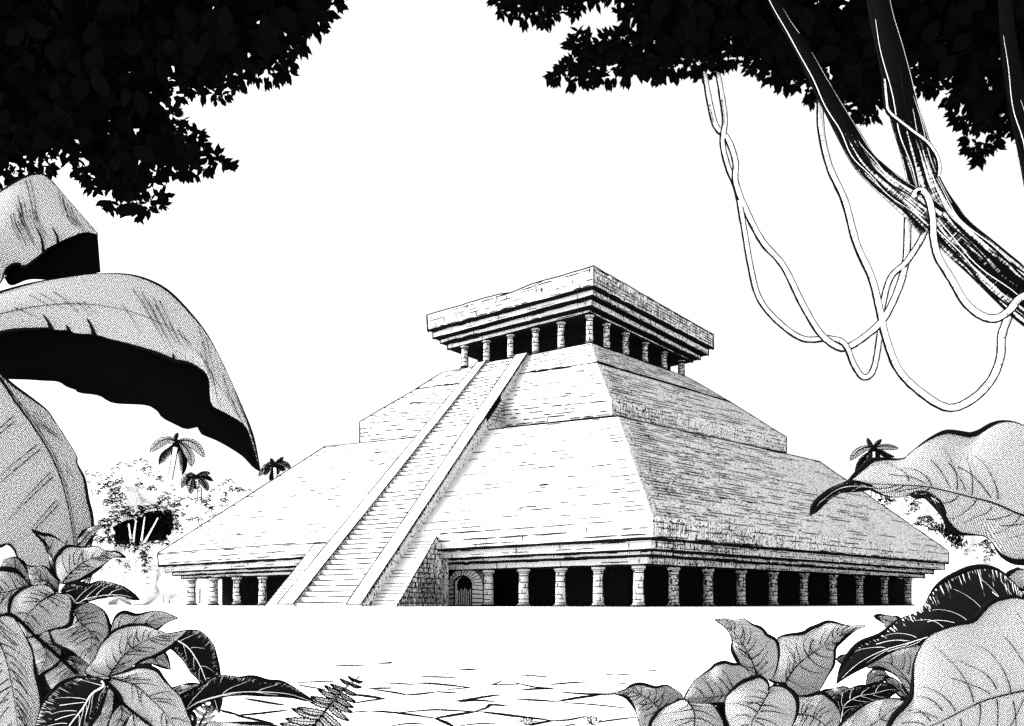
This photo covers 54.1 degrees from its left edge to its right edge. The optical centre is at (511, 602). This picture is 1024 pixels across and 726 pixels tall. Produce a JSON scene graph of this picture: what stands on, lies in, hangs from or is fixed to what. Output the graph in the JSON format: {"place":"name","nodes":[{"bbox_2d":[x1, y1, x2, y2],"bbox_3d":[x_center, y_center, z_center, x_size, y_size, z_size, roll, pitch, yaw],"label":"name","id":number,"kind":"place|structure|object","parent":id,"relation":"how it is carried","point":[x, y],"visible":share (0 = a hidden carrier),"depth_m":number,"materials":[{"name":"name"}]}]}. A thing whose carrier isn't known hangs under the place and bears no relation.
{"place":"outdoors","nodes":[
{"label":"outdoors","id":0,"kind":"place"},
{"bbox_2d":[97,603,924,725],"bbox_3d":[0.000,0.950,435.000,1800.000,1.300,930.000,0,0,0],"label":"plaza ground","id":1,"kind":"structure","parent":0,"point":[479,666],"depth_m":25.26,"materials":[{"name":"white stone"}]},
{"bbox_2d":[0,524,139,697],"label":"broadleaf plant","id":2,"kind":"object","parent":1,"relation":"on","point":[70,623],"visible":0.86,"depth_m":3.98,"materials":[{"name":"white plant"}]},
{"bbox_2d":[0,173,260,583],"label":"banana plant","id":3,"kind":"object","parent":1,"relation":"on","point":[75,319],"visible":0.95,"depth_m":4.62,"materials":[{"name":"leaf"},{"name":"black leaf"},{"name":"ink"}]},
{"bbox_2d":[81,458,187,604],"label":"broadleaf tree","id":4,"kind":"object","parent":1,"relation":"on","point":[126,495],"visible":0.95,"depth_m":129.13,"materials":[{"name":"white plant"}]},
{"bbox_2d":[0,610,316,725],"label":"strap leaf plant","id":5,"kind":"object","parent":1,"relation":"on","point":[114,687],"visible":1,"depth_m":3.62,"materials":[{"name":"white plant"}]},
{"bbox_2d":[0,0,348,225],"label":"shade tree","id":6,"kind":"object","parent":1,"relation":"on","point":[67,79],"visible":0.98,"depth_m":7.50,"materials":[{"name":"black plant"}]},
{"bbox_2d":[150,432,204,602],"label":"palm tree","id":7,"kind":"object","parent":1,"relation":"on","point":[182,448],"visible":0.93,"depth_m":134.96,"materials":[{"name":"white plant"}]},
{"bbox_2d":[181,471,213,602],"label":"palm tree","id":8,"kind":"object","parent":1,"relation":"on","point":[191,481],"visible":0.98,"depth_m":136.92,"materials":[{"name":"black plant"}]},
{"bbox_2d":[190,704,215,725],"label":"fern","id":9,"kind":"object","parent":1,"relation":"on","point":[210,709],"visible":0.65,"depth_m":4.21,"materials":[{"name":"grey plant"}]},
{"bbox_2d":[181,479,254,603],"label":"broadleaf tree","id":10,"kind":"object","parent":1,"relation":"on","point":[216,501],"visible":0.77,"depth_m":136.06,"materials":[{"name":"white plant"}]},
{"bbox_2d":[258,457,290,479],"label":"palm tree","id":11,"kind":"object","parent":1,"relation":"on","point":[273,467],"visible":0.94,"depth_m":140.18,"materials":[{"name":"black plant"}]},
{"bbox_2d":[278,675,362,725],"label":"fern","id":12,"kind":"object","parent":1,"relation":"on","point":[311,716],"visible":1,"depth_m":4.46,"materials":[{"name":"grey foliage"},{"name":"ink"}]},
{"bbox_2d":[517,717,537,724],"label":"grass tuft","id":13,"kind":"object","parent":1,"relation":"on","point":[527,721],"visible":1,"depth_m":12.87,"materials":[{"name":"white plant"}]},
{"bbox_2d":[157,265,949,606],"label":"stepped pyramid","id":14,"kind":"object","parent":1,"relation":"on","point":[569,439],"visible":0.98,"depth_m":89.79,"materials":[{"name":"stone"}]},
{"bbox_2d":[448,570,483,604],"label":"doorway","id":15,"kind":"structure","parent":14,"relation":"in","point":[464,587],"depth_m":80.51,"materials":[{"name":"stone"}]},
{"bbox_2d":[583,714,601,724],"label":"grass tuft","id":16,"kind":"object","parent":1,"relation":"on","point":[592,720],"visible":1,"depth_m":12.88,"materials":[{"name":"white plant"}]},
{"bbox_2d":[611,618,865,725],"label":"heart leaf plant","id":17,"kind":"object","parent":1,"relation":"on","point":[796,668],"visible":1,"depth_m":3.96,"materials":[{"name":"white plant"}]},
{"bbox_2d":[486,0,1023,326],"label":"leaning tree","id":18,"kind":"object","parent":1,"relation":"on","point":[860,49],"visible":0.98,"depth_m":8.86,"materials":[{"name":"black plant"}]},
{"bbox_2d":[702,71,911,351],"bbox_3d":[2.320,-3.511,8.445,1.856,2.850,0.916,0,0,32],"label":"hanging vine","id":19,"kind":"object","parent":18,"relation":"attached to","point":[873,329],"visible":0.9,"depth_m":8.29,"materials":[{"name":"white plant"}]},
{"bbox_2d":[715,71,927,380],"bbox_3d":[2.582,-3.389,8.769,1.754,3.123,1.082,0,0,0],"label":"hanging vine","id":20,"kind":"object","parent":18,"relation":"attached to","point":[842,342],"visible":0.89,"depth_m":8.28,"materials":[{"name":"white plant"}]},
{"bbox_2d":[882,78,941,176],"bbox_3d":[3.344,-4.108,8.426,0.447,1.430,1.298,0,0,20],"label":"hanging vine","id":21,"kind":"object","parent":18,"relation":"attached to","point":[909,129],"visible":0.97,"depth_m":7.89,"materials":[{"name":"white plant"}]},
{"bbox_2d":[816,97,1012,411],"bbox_3d":[3.341,-3.143,8.740,1.678,3.153,1.043,0,0,0],"label":"hanging vine","id":22,"kind":"object","parent":18,"relation":"attached to","point":[982,390],"visible":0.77,"depth_m":8.23,"materials":[{"name":"white plant"}]},
{"bbox_2d":[911,187,1023,322],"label":"hanging vine","id":23,"kind":"object","parent":18,"relation":"hanging from","point":[970,307],"visible":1,"depth_m":7.84,"materials":[{"name":"white plant"}]},
{"bbox_2d":[821,613,919,725],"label":"creeping plant","id":24,"kind":"object","parent":1,"relation":"on","point":[871,702],"visible":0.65,"depth_m":4.01,"materials":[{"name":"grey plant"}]},
{"bbox_2d":[849,438,898,498],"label":"palm tree","id":25,"kind":"object","parent":1,"relation":"on","point":[877,448],"visible":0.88,"depth_m":160.04,"materials":[{"name":"black plant"}]},
{"bbox_2d":[810,420,1023,725],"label":"elephant ear plant","id":26,"kind":"object","parent":1,"relation":"on","point":[963,628],"visible":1,"depth_m":3.74,"materials":[{"name":"white plant"}]},
{"bbox_2d":[875,494,1023,592],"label":"broadleaf tree","id":27,"kind":"object","parent":1,"relation":"on","point":[922,515],"visible":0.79,"depth_m":150.50,"materials":[{"name":"white plant"}]},
{"bbox_2d":[935,522,975,574],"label":"shrub","id":28,"kind":"object","parent":1,"relation":"on","point":[958,560],"visible":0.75,"depth_m":144.13,"materials":[{"name":"white plant"}]},
{"bbox_2d":[0,0,1023,602],"label":"sky","id":29,"kind":"structure","parent":0,"point":[422,160],"materials":[{"name":"white"}]}
]}

